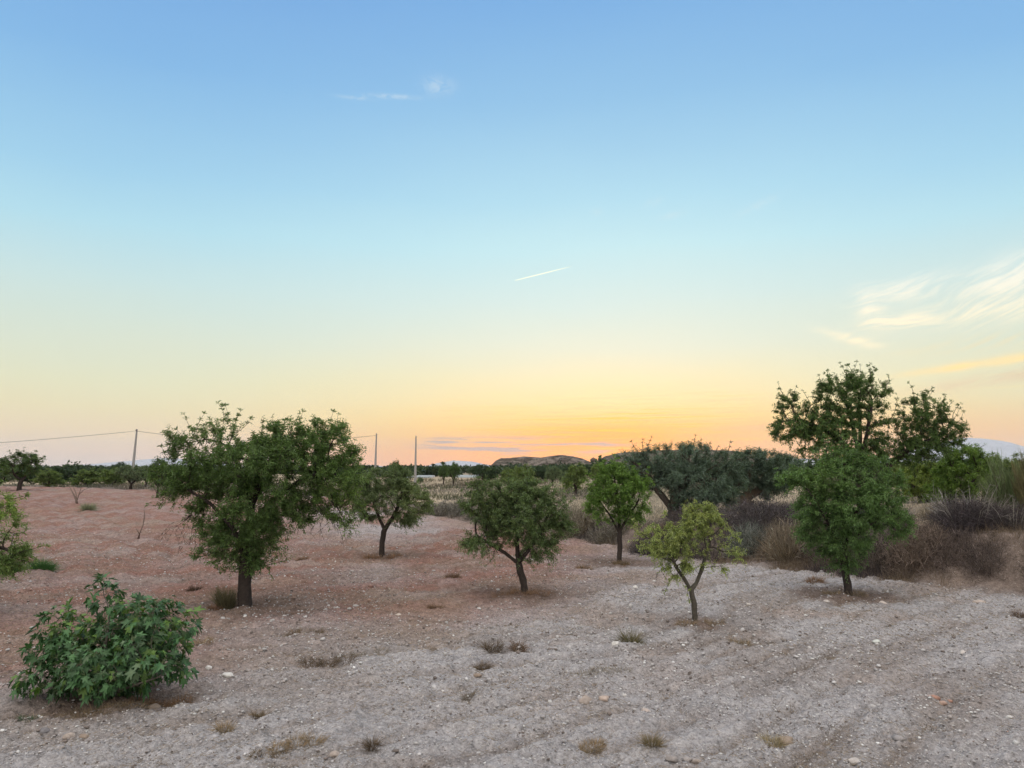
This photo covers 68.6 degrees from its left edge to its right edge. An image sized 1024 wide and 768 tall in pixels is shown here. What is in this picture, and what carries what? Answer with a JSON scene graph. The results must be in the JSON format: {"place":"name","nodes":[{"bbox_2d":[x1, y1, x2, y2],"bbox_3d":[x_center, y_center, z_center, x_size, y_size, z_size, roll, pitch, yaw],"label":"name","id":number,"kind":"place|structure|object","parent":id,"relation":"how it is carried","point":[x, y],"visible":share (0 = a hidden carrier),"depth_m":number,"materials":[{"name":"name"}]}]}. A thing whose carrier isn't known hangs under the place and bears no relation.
{"place":"outdoors","nodes":[
{"label":"outdoors","id":0,"kind":"place"},
{"bbox_2d":[84,458,242,466],"bbox_3d":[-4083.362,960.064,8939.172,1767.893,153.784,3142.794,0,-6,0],"label":"mountain","id":1,"kind":"structure","parent":0,"point":[144,462],"depth_m":8046.88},
{"bbox_2d":[371,460,489,466],"bbox_3d":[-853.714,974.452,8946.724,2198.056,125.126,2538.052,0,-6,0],"label":"mountain","id":2,"kind":"structure","parent":0,"point":[462,463],"depth_m":8476.45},
{"bbox_2d":[0,472,1023,767],"bbox_3d":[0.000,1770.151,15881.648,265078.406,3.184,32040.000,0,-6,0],"label":"ground","id":3,"kind":"structure","parent":0,"point":[114,514],"depth_m":13.62,"materials":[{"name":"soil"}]},
{"bbox_2d":[0,470,15,484],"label":"almond tree","id":4,"kind":"object","parent":3,"relation":"on","point":[7,478],"visible":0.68,"depth_m":99.21,"materials":[{"name":"green plant"}]},
{"bbox_2d":[0,447,46,490],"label":"almond tree","id":5,"kind":"object","parent":3,"relation":"on","point":[24,459],"visible":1,"depth_m":79.19,"materials":[{"name":"green plant"}]},
{"bbox_2d":[0,479,50,582],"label":"almond tree","id":6,"kind":"object","parent":3,"relation":"on","point":[22,554],"visible":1,"depth_m":17.48,"materials":[{"name":"green plant"}]},
{"bbox_2d":[14,467,47,484],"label":"carob tree","id":7,"kind":"object","parent":3,"relation":"on","point":[30,476],"visible":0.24,"depth_m":102.17,"materials":[{"name":"green plant"}]},
{"bbox_2d":[0,558,64,575],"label":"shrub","id":8,"kind":"object","parent":3,"relation":"on","point":[44,565],"visible":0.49,"depth_m":23.60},
{"bbox_2d":[31,468,69,486],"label":"almond tree","id":9,"kind":"object","parent":3,"relation":"on","point":[53,478],"visible":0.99,"depth_m":90.80,"materials":[{"name":"green plant"}]},
{"bbox_2d":[42,466,78,482],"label":"carob tree","id":10,"kind":"object","parent":3,"relation":"on","point":[71,472],"visible":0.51,"depth_m":103.90,"materials":[{"name":"green plant"}]},
{"bbox_2d":[62,732,75,739],"bbox_3d":[-5.569,4.432,9.436,0.145,0.091,0.108,0,-6,0],"label":"stone","id":11,"kind":"object","parent":3,"relation":"on","point":[68,735],"visible":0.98,"depth_m":9.41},
{"bbox_2d":[58,464,99,482],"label":"carob tree","id":12,"kind":"object","parent":3,"relation":"on","point":[66,467],"visible":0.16,"depth_m":106.70,"materials":[{"name":"green plant"}]},
{"bbox_2d":[67,467,104,486],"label":"almond tree","id":13,"kind":"object","parent":3,"relation":"on","point":[91,478],"visible":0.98,"depth_m":94.63,"materials":[{"name":"green plant"}]},
{"bbox_2d":[73,501,101,510],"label":"dry tuft","id":14,"kind":"object","parent":3,"relation":"on","point":[88,506],"visible":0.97,"depth_m":51.21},
{"bbox_2d":[82,465,113,484],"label":"carob tree","id":15,"kind":"object","parent":3,"relation":"on","point":[101,469],"visible":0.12,"depth_m":104.95,"materials":[{"name":"green plant"}]},
{"bbox_2d":[52,696,153,718],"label":"dry tuft","id":16,"kind":"object","parent":3,"relation":"on","point":[85,711],"visible":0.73,"depth_m":10.35,"materials":[{"name":"plant"}]},
{"bbox_2d":[8,572,206,707],"bbox_3d":[-5.915,3.780,11.217,2.626,1.941,2.036,-2,-7,20],"label":"fig bush","id":17,"kind":"object","parent":3,"relation":"on","point":[133,652],"visible":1,"depth_m":10.82,"materials":[{"name":"green plant"}]},
{"bbox_2d":[98,467,127,485],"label":"almond tree","id":18,"kind":"object","parent":3,"relation":"on","point":[108,477],"visible":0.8,"depth_m":98.80,"materials":[{"name":"green plant"}]},
{"bbox_2d":[106,460,130,473],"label":"carob tree","id":19,"kind":"object","parent":3,"relation":"on","point":[119,464],"visible":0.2,"depth_m":110.92,"materials":[{"name":"green plant"}]},
{"bbox_2d":[112,463,147,488],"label":"almond tree","id":20,"kind":"object","parent":3,"relation":"on","point":[127,475],"visible":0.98,"depth_m":83.14,"materials":[{"name":"green plant"}]},
{"bbox_2d":[130,429,137,482],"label":"utility pole","id":21,"kind":"object","parent":3,"relation":"on","point":[134,453],"visible":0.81,"depth_m":107.55,"materials":[{"name":"concrete"}]},
{"bbox_2d":[147,456,168,497],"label":"almond tree","id":22,"kind":"object","parent":3,"relation":"on","point":[158,461],"visible":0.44,"depth_m":65.38,"materials":[{"name":"green plant"}]},
{"bbox_2d":[122,691,199,707],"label":"dry tuft","id":23,"kind":"object","parent":3,"relation":"on","point":[173,700],"visible":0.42,"depth_m":10.93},
{"bbox_2d":[188,635,218,645],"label":"dry tuft","id":24,"kind":"object","parent":3,"relation":"on","point":[202,641],"visible":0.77,"depth_m":14.45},
{"bbox_2d":[205,581,241,609],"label":"dry tuft","id":25,"kind":"object","parent":3,"relation":"on","point":[226,600],"visible":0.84,"depth_m":18.14,"materials":[{"name":"plant"}]},
{"bbox_2d":[207,717,241,733],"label":"dry tuft","id":26,"kind":"object","parent":3,"relation":"on","point":[221,729],"visible":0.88,"depth_m":9.69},
{"bbox_2d":[238,707,271,720],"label":"dry tuft","id":27,"kind":"object","parent":3,"relation":"on","point":[257,716],"visible":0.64,"depth_m":10.31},
{"bbox_2d":[142,400,371,606],"bbox_3d":[-6.213,2.945,18.459,5.667,5.132,3.420,-2,-7,17],"label":"almond tree","id":28,"kind":"object","parent":3,"relation":"on","point":[252,480],"visible":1,"depth_m":18.13,"materials":[{"name":"green plant"}]},
{"bbox_2d":[246,746,289,760],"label":"dry tuft","id":29,"kind":"object","parent":3,"relation":"on","point":[271,754],"visible":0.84,"depth_m":8.83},
{"bbox_2d":[264,727,331,753],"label":"dry tuft","id":30,"kind":"object","parent":3,"relation":"on","point":[302,738],"visible":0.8,"depth_m":9.14,"materials":[{"name":"plant"}]},
{"bbox_2d":[281,625,331,635],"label":"dry tuft","id":31,"kind":"object","parent":3,"relation":"on","point":[298,631],"visible":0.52,"depth_m":15.25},
{"bbox_2d":[292,650,363,669],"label":"dry tuft","id":32,"kind":"object","parent":3,"relation":"on","point":[333,661],"visible":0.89,"depth_m":12.97,"materials":[{"name":"plant"}]},
{"bbox_2d":[350,647,388,656],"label":"dry tuft","id":33,"kind":"object","parent":3,"relation":"on","point":[370,653],"visible":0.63,"depth_m":13.66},
{"bbox_2d":[358,734,387,753],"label":"dry tuft","id":34,"kind":"object","parent":3,"relation":"on","point":[371,743],"visible":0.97,"depth_m":9.15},
{"bbox_2d":[357,551,403,559],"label":"dry tuft","id":35,"kind":"object","parent":3,"relation":"on","point":[373,557],"visible":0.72,"depth_m":27.62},
{"bbox_2d":[342,461,436,556],"bbox_3d":[-4.608,4.733,28.291,3.700,3.687,2.327,0,-6,0],"label":"almond tree","id":36,"kind":"object","parent":3,"relation":"on","point":[396,485],"visible":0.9,"depth_m":28.14,"materials":[{"name":"green plant"}]},
{"bbox_2d":[414,436,416,483],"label":"utility pole","id":37,"kind":"object","parent":3,"relation":"on","point":[415,470],"visible":0.95,"depth_m":111.32,"materials":[{"name":"concrete"}]},
{"bbox_2d":[425,497,452,516],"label":"dry shrub","id":38,"kind":"object","parent":3,"relation":"on","point":[439,510],"visible":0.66,"depth_m":47.53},
{"bbox_2d":[438,463,447,483],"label":"almond tree","id":39,"kind":"object","parent":3,"relation":"on","point":[443,469],"visible":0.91,"depth_m":95.15,"materials":[{"name":"green plant"}]},
{"bbox_2d":[0,455,898,476],"bbox_3d":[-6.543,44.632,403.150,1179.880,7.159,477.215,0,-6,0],"label":"treeline","id":40,"kind":"object","parent":3,"relation":"on","point":[428,470],"visible":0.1,"depth_m":198.43,"materials":[{"name":"green plant"}]},
{"bbox_2d":[446,460,459,484],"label":"almond tree","id":41,"kind":"object","parent":3,"relation":"on","point":[455,466],"visible":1,"depth_m":91.17,"materials":[{"name":"green plant"}]},
{"bbox_2d":[446,493,472,516],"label":"dry shrub","id":42,"kind":"object","parent":3,"relation":"on","point":[455,510],"visible":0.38,"depth_m":46.58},
{"bbox_2d":[458,689,481,701],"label":"dry tuft","id":43,"kind":"object","parent":3,"relation":"on","point":[470,695],"visible":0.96,"depth_m":10.95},
{"bbox_2d":[468,660,492,671],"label":"dry tuft","id":44,"kind":"object","parent":3,"relation":"on","point":[489,666],"visible":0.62,"depth_m":12.65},
{"bbox_2d":[1,475,962,499],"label":"scrub","id":45,"kind":"object","parent":3,"relation":"on","point":[433,495],"visible":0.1,"depth_m":89.26,"materials":[{"name":"plant"}]},
{"bbox_2d":[468,464,500,484],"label":"carob tree","id":46,"kind":"object","parent":3,"relation":"on","point":[494,472],"visible":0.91,"depth_m":90.89,"materials":[{"name":"green plant"}]},
{"bbox_2d":[473,637,513,653],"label":"dry tuft","id":47,"kind":"object","parent":3,"relation":"on","point":[488,647],"visible":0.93,"depth_m":13.86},
{"bbox_2d":[0,476,992,563],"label":"dry grass","id":48,"kind":"structure","parent":3,"relation":"on","point":[656,500],"depth_m":50.64,"materials":[{"name":"plant"}]},
{"bbox_2d":[498,467,517,483],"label":"almond tree","id":49,"kind":"object","parent":3,"relation":"on","point":[504,475],"visible":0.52,"depth_m":88.92,"materials":[{"name":"green plant"}]},
{"bbox_2d":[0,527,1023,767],"bbox_3d":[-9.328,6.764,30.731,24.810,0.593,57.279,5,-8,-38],"label":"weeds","id":50,"kind":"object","parent":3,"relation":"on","point":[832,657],"visible":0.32,"depth_m":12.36,"materials":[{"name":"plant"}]},
{"bbox_2d":[453,467,580,593],"bbox_3d":[0.033,3.947,20.080,2.891,3.493,2.564,-5,-8,41],"label":"almond tree","id":51,"kind":"object","parent":3,"relation":"on","point":[524,494],"visible":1,"depth_m":19.89,"materials":[{"name":"green plant"}]},
{"bbox_2d":[502,636,531,652],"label":"dry tuft","id":52,"kind":"object","parent":3,"relation":"on","point":[522,647],"visible":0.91,"depth_m":13.92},
{"bbox_2d":[490,585,554,597],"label":"dry tuft","id":53,"kind":"object","parent":3,"relation":"on","point":[521,593],"visible":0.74,"depth_m":19.68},
{"bbox_2d":[511,463,535,486],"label":"almond tree","id":54,"kind":"object","parent":3,"relation":"on","point":[518,470],"visible":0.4,"depth_m":65.25,"materials":[{"name":"green plant"}]},
{"bbox_2d":[533,465,549,479],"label":"carob tree","id":55,"kind":"object","parent":3,"relation":"on","point":[539,471],"visible":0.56,"depth_m":118.35,"materials":[{"name":"green plant"}]},
{"bbox_2d":[544,466,562,481],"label":"almond tree","id":56,"kind":"object","parent":3,"relation":"on","point":[551,475],"visible":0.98,"depth_m":83.23,"materials":[{"name":"green plant"}]},
{"bbox_2d":[545,465,569,479],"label":"carob tree","id":57,"kind":"object","parent":3,"relation":"on","point":[562,468],"visible":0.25,"depth_m":116.71,"materials":[{"name":"green plant"}]},
{"bbox_2d":[537,498,584,530],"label":"dry shrub","id":58,"kind":"object","parent":3,"relation":"on","point":[575,506],"visible":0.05,"depth_m":37.41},
{"bbox_2d":[546,501,602,539],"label":"dry shrub","id":59,"kind":"object","parent":3,"relation":"on","point":[582,522],"visible":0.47,"depth_m":34.62,"materials":[{"name":"plant"}]},
{"bbox_2d":[560,461,588,493],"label":"almond tree","id":60,"kind":"object","parent":3,"relation":"on","point":[572,474],"visible":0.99,"depth_m":61.21,"materials":[{"name":"green plant"}]},
{"bbox_2d":[578,695,592,704],"bbox_3d":[1.033,4.536,10.772,0.233,0.147,0.166,6,-8,-41],"label":"stone","id":61,"kind":"object","parent":3,"relation":"on","point":[585,699],"visible":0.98,"depth_m":10.71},
{"bbox_2d":[576,736,606,754],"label":"dry tuft","id":62,"kind":"object","parent":3,"relation":"on","point":[593,744],"visible":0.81,"depth_m":9.16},
{"bbox_2d":[588,461,603,479],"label":"almond tree","id":63,"kind":"object","parent":3,"relation":"on","point":[594,473],"visible":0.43,"depth_m":79.12,"materials":[{"name":"green plant"}]},
{"bbox_2d":[570,664,634,676],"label":"dry tuft","id":64,"kind":"object","parent":3,"relation":"on","point":[590,669],"visible":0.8,"depth_m":12.28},
{"bbox_2d":[580,517,630,544],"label":"dry shrub","id":65,"kind":"object","parent":3,"relation":"on","point":[606,532],"visible":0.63,"depth_m":32.32,"materials":[{"name":"plant"}]},
{"bbox_2d":[581,454,654,561],"bbox_3d":[3.826,4.501,26.974,2.689,4.031,2.137,0,-6,0],"label":"almond tree","id":66,"kind":"object","parent":3,"relation":"on","point":[628,481],"visible":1,"depth_m":26.70,"materials":[{"name":"green plant"}]},
{"bbox_2d":[605,627,650,643],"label":"dry tuft","id":67,"kind":"object","parent":3,"relation":"on","point":[635,637],"visible":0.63,"depth_m":14.54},
{"bbox_2d":[626,534,666,555],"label":"dry shrub","id":68,"kind":"object","parent":3,"relation":"on","point":[643,541],"visible":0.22,"depth_m":28.89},
{"bbox_2d":[633,729,673,751],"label":"dry tuft","id":69,"kind":"object","parent":3,"relation":"on","point":[654,739],"visible":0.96,"depth_m":9.09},
{"bbox_2d":[665,755,677,762],"bbox_3d":[1.857,4.374,8.745,0.154,0.086,0.098,-2,-7,20],"label":"stone","id":70,"kind":"object","parent":3,"relation":"on","point":[674,759],"visible":1,"depth_m":8.72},
{"bbox_2d":[611,435,754,521],"bbox_3d":[7.654,4.236,33.486,6.634,4.064,3.718,0,-6,0],"label":"olive tree","id":71,"kind":"object","parent":3,"relation":"on","point":[676,483],"visible":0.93,"depth_m":33.17,"materials":[{"name":"green plant"}]},
{"bbox_2d":[628,498,746,620],"bbox_3d":[3.825,3.831,16.263,2.618,2.695,1.125,0,-6,0],"label":"almond tree","id":72,"kind":"object","parent":3,"relation":"on","point":[683,536],"visible":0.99,"depth_m":16.26,"materials":[{"name":"green plant"}]},
{"bbox_2d":[651,498,736,532],"bbox_3d":[7.816,5.496,30.993,3.706,1.721,3.792,4,-7,-30],"label":"dry shrub","id":73,"kind":"object","parent":3,"relation":"on","point":[681,517],"visible":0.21,"depth_m":31.07,"materials":[{"name":"plant"}]},
{"bbox_2d":[673,616,726,626],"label":"dry tuft","id":74,"kind":"object","parent":3,"relation":"on","point":[706,622],"visible":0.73,"depth_m":16.05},
{"bbox_2d":[727,637,753,646],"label":"dry tuft","id":75,"kind":"object","parent":3,"relation":"on","point":[748,642],"visible":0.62,"depth_m":14.43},
{"bbox_2d":[717,512,771,560],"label":"dry shrub","id":76,"kind":"object","parent":3,"relation":"on","point":[746,544],"visible":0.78,"depth_m":26.69,"materials":[{"name":"plant"}]},
{"bbox_2d":[715,489,799,535],"bbox_3d":[9.503,5.219,28.603,3.740,2.682,3.702,0,-6,0],"label":"dry shrub","id":77,"kind":"object","parent":3,"relation":"on","point":[767,515],"visible":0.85,"depth_m":28.29,"materials":[{"name":"plant"}]},
{"bbox_2d":[714,445,805,509],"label":"olive tree","id":78,"kind":"object","parent":3,"relation":"on","point":[761,468],"visible":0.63,"depth_m":37.25,"materials":[{"name":"green plant"}]},
{"bbox_2d":[755,730,787,748],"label":"dry tuft","id":79,"kind":"object","parent":3,"relation":"on","point":[772,740],"visible":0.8,"depth_m":9.23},
{"bbox_2d":[749,514,809,566],"bbox_3d":[9.398,5.594,25.923,3.116,2.625,3.074,0,-6,0],"label":"grass clump","id":80,"kind":"object","parent":3,"relation":"on","point":[775,549],"visible":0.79,"depth_m":25.81,"materials":[{"name":"plant"}]},
{"bbox_2d":[777,736,793,744],"bbox_3d":[3.389,4.424,9.288,0.227,0.111,0.193,2,-7,-19],"label":"stone","id":81,"kind":"object","parent":3,"relation":"on","point":[789,739],"visible":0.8,"depth_m":9.25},
{"bbox_2d":[566,519,1023,589],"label":"undergrowth","id":82,"kind":"object","parent":3,"relation":"on","point":[815,568],"visible":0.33,"depth_m":24.60,"materials":[{"name":"plant"}]},
{"bbox_2d":[804,458,822,477],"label":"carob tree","id":83,"kind":"object","parent":3,"relation":"on","point":[810,464],"visible":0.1,"depth_m":69.35,"materials":[{"name":"green plant"}]},
{"bbox_2d":[803,574,828,583],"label":"dry tuft","id":84,"kind":"object","parent":3,"relation":"on","point":[817,580],"visible":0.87,"depth_m":22.00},
{"bbox_2d":[791,528,849,567],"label":"dry shrub","id":85,"kind":"object","parent":3,"relation":"on","point":[812,558],"visible":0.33,"depth_m":24.95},
{"bbox_2d":[819,588,867,596],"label":"dry tuft","id":86,"kind":"object","parent":3,"relation":"on","point":[839,591],"visible":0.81,"depth_m":19.88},
{"bbox_2d":[773,414,917,594],"bbox_3d":[9.073,3.274,20.471,3.269,4.922,2.885,-5,-8,38],"label":"almond tree","id":87,"kind":"object","parent":3,"relation":"on","point":[838,509],"visible":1,"depth_m":20.06,"materials":[{"name":"green plant"}]},
{"bbox_2d":[848,757,860,765],"bbox_3d":[3.958,4.373,8.647,0.170,0.118,0.145,0,-6,0],"label":"stone","id":88,"kind":"object","parent":3,"relation":"on","point":[853,760],"visible":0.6,"depth_m":8.62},
{"bbox_2d":[765,360,972,509],"bbox_3d":[14.446,2.197,30.488,8.368,6.425,2.891,0,-6,0],"label":"almond tree","id":89,"kind":"object","parent":3,"relation":"on","point":[800,429],"visible":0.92,"depth_m":30.22,"materials":[{"name":"green plant"}]},
{"bbox_2d":[852,525,908,576],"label":"dry shrub","id":90,"kind":"object","parent":3,"relation":"on","point":[872,557],"visible":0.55,"depth_m":23.56,"materials":[{"name":"plant"}]},
{"bbox_2d":[878,458,917,483],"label":"almond tree","id":91,"kind":"object","parent":3,"relation":"on","point":[900,466],"visible":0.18,"depth_m":59.05,"materials":[{"name":"green plant"}]},
{"bbox_2d":[878,499,923,527],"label":"dry shrub","id":92,"kind":"object","parent":3,"relation":"on","point":[910,508],"visible":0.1,"depth_m":25.46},
{"bbox_2d":[875,514,956,578],"bbox_3d":[12.370,5.001,22.790,2.614,2.237,2.825,-2,-7,17],"label":"dry shrub","id":93,"kind":"object","parent":3,"relation":"on","point":[911,556],"visible":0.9,"depth_m":22.73,"materials":[{"name":"plant"}]},
{"bbox_2d":[891,459,956,502],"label":"almond tree","id":94,"kind":"object","parent":3,"relation":"on","point":[922,476],"visible":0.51,"depth_m":35.40,"materials":[{"name":"green plant"}]},
{"bbox_2d":[916,502,939,519],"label":"grass clump","id":95,"kind":"object","parent":3,"relation":"on","point":[921,517],"visible":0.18,"depth_m":26.70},
{"bbox_2d":[912,523,978,578],"bbox_3d":[12.983,4.920,22.449,2.081,1.675,1.840,0,-6,0],"label":"dry shrub","id":96,"kind":"object","parent":3,"relation":"on","point":[958,547],"visible":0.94,"depth_m":22.25,"materials":[{"name":"plant"}]},
{"bbox_2d":[918,487,983,526],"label":"dry shrub","id":97,"kind":"object","parent":3,"relation":"on","point":[928,508],"visible":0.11,"depth_m":24.49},
{"bbox_2d":[920,442,1002,502],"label":"almond tree","id":98,"kind":"object","parent":3,"relation":"on","point":[968,474],"visible":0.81,"depth_m":31.52,"materials":[{"name":"green plant"}]},
{"bbox_2d":[919,477,1010,543],"bbox_3d":[14.122,4.086,23.309,3.455,2.618,3.334,0,-6,0],"label":"dry shrub","id":99,"kind":"object","parent":3,"relation":"on","point":[956,515],"visible":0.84,"depth_m":23.04,"materials":[{"name":"plant"}]},
{"bbox_2d":[950,529,1016,583],"bbox_3d":[13.636,5.011,21.636,1.882,1.680,1.868,0,-6,0],"label":"dry shrub","id":100,"kind":"object","parent":3,"relation":"on","point":[982,566],"visible":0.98,"depth_m":21.59,"materials":[{"name":"plant"}]},
{"bbox_2d":[958,493,1018,517],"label":"dry shrub","id":101,"kind":"object","parent":3,"relation":"on","point":[997,504],"visible":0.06,"depth_m":24.65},
{"bbox_2d":[976,471,1001,505],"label":"broom bush","id":102,"kind":"object","parent":3,"relation":"on","point":[982,492],"visible":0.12,"depth_m":27.74,"materials":[{"name":"green plant"}]},
{"bbox_2d":[970,493,1023,531],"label":"dry shrub","id":103,"kind":"object","parent":3,"relation":"on","point":[1012,518],"visible":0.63,"depth_m":22.61,"materials":[{"name":"plant"}]},
{"bbox_2d":[980,447,1023,510],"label":"broom bush","id":104,"kind":"object","parent":3,"relation":"on","point":[1004,486],"visible":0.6,"depth_m":25.25,"materials":[{"name":"green plant"}]},
{"bbox_2d":[1009,609,1023,617],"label":"dry tuft","id":105,"kind":"object","parent":3,"relation":"on","point":[1017,614],"visible":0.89,"depth_m":17.40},
{"bbox_2d":[1010,448,1023,507],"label":"broom bush","id":106,"kind":"object","parent":3,"relation":"on","point":[1020,488],"visible":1,"depth_m":24.39,"materials":[{"name":"green plant"}]},
{"bbox_2d":[0,0,1023,465],"label":"sky","id":107,"kind":"structure","parent":0,"point":[486,232],"materials":[{"name":"blue"}]},
{"bbox_2d":[491,455,589,466],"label":"hill","id":108,"kind":"structure","parent":0,"point":[555,459],"depth_m":826.93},
{"bbox_2d":[587,450,765,464],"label":"hill","id":109,"kind":"structure","parent":0,"point":[608,457],"depth_m":752.17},
{"bbox_2d":[902,438,1023,461],"bbox_3d":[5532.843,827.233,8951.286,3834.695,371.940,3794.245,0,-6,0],"label":"mountain","id":110,"kind":"structure","parent":0,"point":[1008,449],"depth_m":8238.41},
{"bbox_2d":[996,451,1023,482],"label":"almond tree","id":111,"kind":"object","parent":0,"point":[1007,460],"visible":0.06,"depth_m":33.52,"materials":[{"name":"green plant"}]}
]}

